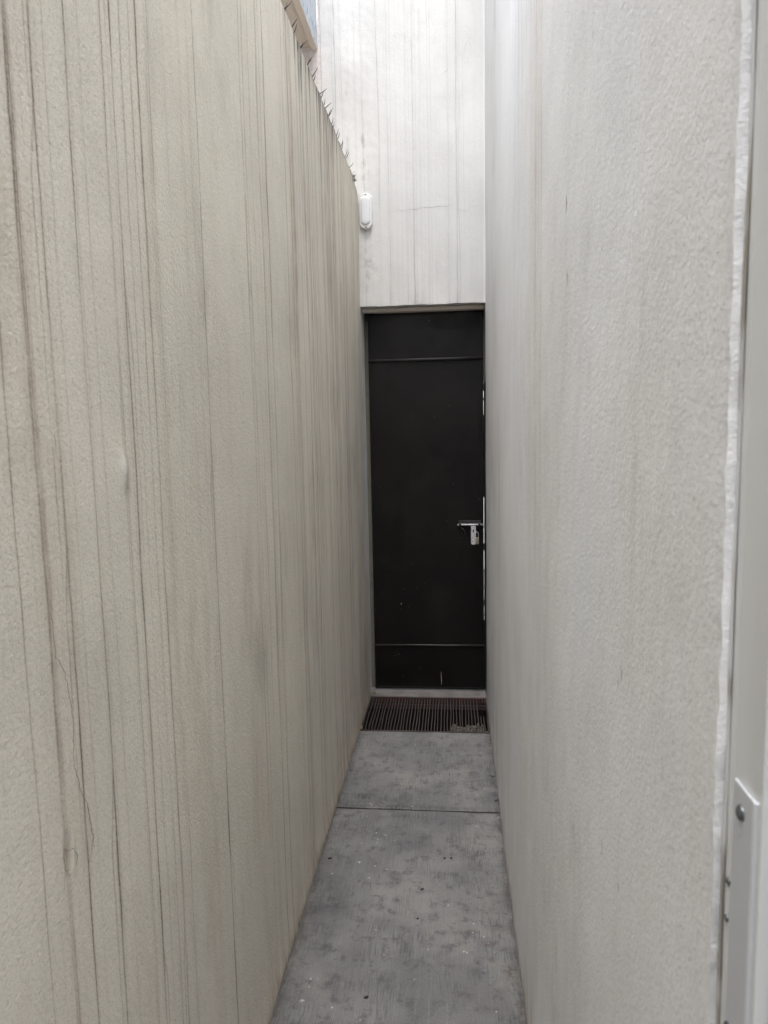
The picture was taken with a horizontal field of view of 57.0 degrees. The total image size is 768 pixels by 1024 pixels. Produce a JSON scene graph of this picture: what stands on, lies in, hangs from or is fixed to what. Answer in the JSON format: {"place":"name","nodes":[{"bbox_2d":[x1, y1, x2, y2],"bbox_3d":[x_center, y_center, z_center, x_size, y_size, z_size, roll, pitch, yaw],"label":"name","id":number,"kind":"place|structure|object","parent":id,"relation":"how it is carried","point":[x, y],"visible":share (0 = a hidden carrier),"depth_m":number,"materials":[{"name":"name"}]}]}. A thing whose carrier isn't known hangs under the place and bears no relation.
{"place":"outdoors","nodes":[
{"label":"outdoors","id":0,"kind":"place"},
{"bbox_2d":[270,808,526,1023],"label":"path","id":1,"kind":"structure","parent":0,"point":[360,936],"depth_m":2.15,"materials":[{"name":"concrete"}]},
{"bbox_2d":[337,807,499,812],"bbox_3d":[0.132,1.197,2.821,0.668,0.018,0.010,0,7,6],"label":"path joint","id":2,"kind":"object","parent":1,"relation":"on","point":[414,810],"visible":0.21,"depth_m":2.82,"materials":[{"name":"concrete"}]},
{"bbox_2d":[337,731,499,811],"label":"path","id":3,"kind":"structure","parent":0,"point":[437,771],"depth_m":3.12,"materials":[{"name":"concrete"}]},
{"label":"ground","id":4,"kind":"structure","parent":0,"visible":0},
{"bbox_2d":[0,0,370,1023],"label":"boundary wall","id":5,"kind":"structure","parent":4,"relation":"on","point":[184,682],"depth_m":1.22,"materials":[{"name":"grey concrete"}]},
{"bbox_2d":[281,0,321,98],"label":"neighbour building","id":6,"kind":"structure","parent":4,"relation":"on","point":[307,22],"depth_m":3.54,"materials":[{"name":"paint"}]},
{"bbox_2d":[319,0,486,691],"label":"doorway wall","id":7,"kind":"structure","parent":4,"relation":"on","point":[403,83],"depth_m":3.65,"materials":[{"name":"paint"}]},
{"bbox_2d":[359,193,371,229],"bbox_3d":[-0.095,-1.572,3.699,0.066,0.182,0.032,0,7,6],"label":"wall lamp","id":8,"kind":"object","parent":7,"relation":"attached to","point":[365,206],"visible":1,"depth_m":3.69,"materials":[{"name":"white plastic"}]},
{"bbox_2d":[364,310,483,689],"bbox_3d":[0.237,-0.041,3.973,0.645,2.146,0.065,0,7,6],"label":"metal door","id":9,"kind":"structure","parent":7,"relation":"attached to","point":[426,422],"depth_m":3.97,"materials":[{"name":"black paint"}]},
{"bbox_2d":[474,532,478,544],"bbox_3d":[0.515,0.146,3.935,0.027,0.073,0.014,0,7,6],"label":"padlock","id":10,"kind":"object","parent":9,"relation":"hanging from","point":[477,540],"visible":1,"depth_m":3.93,"materials":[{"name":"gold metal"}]},
{"bbox_2d":[363,702,488,730],"bbox_3d":[0.225,1.207,3.791,0.670,0.256,0.460,0,7,6],"label":"drain channel","id":11,"kind":"object","parent":4,"relation":"in","point":[481,713],"visible":0.08,"depth_m":4.02,"materials":[{"name":"metal"}]},
{"bbox_2d":[360,696,489,733],"bbox_3d":[0.224,1.097,3.778,0.656,0.046,0.459,0,7,6],"label":"drain grate","id":12,"kind":"object","parent":11,"relation":"in","point":[429,700],"visible":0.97,"depth_m":3.86,"materials":[{"name":"metal"}]},
{"bbox_2d":[449,723,487,731],"bbox_3d":[0.369,1.311,3.636,0.332,0.427,0.449,6,10,49],"label":"rubble","id":13,"kind":"object","parent":11,"relation":"in","point":[464,729],"visible":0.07,"depth_m":3.65,"materials":[{"name":"grey stone"}]},
{"bbox_2d":[370,687,485,704],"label":"path sill","id":14,"kind":"structure","parent":4,"relation":"on","point":[439,693],"depth_m":4.05,"materials":[{"name":"concrete"}]},
{"bbox_2d":[485,0,758,1023],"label":"house wall","id":15,"kind":"structure","parent":4,"relation":"on","point":[615,166],"depth_m":0.79,"materials":[{"name":"white paint"}]},
{"bbox_2d":[716,0,767,1023],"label":"gate post","id":16,"kind":"object","parent":4,"relation":"on","point":[742,984],"visible":1,"depth_m":0.44,"materials":[{"name":"metal"}]}
]}

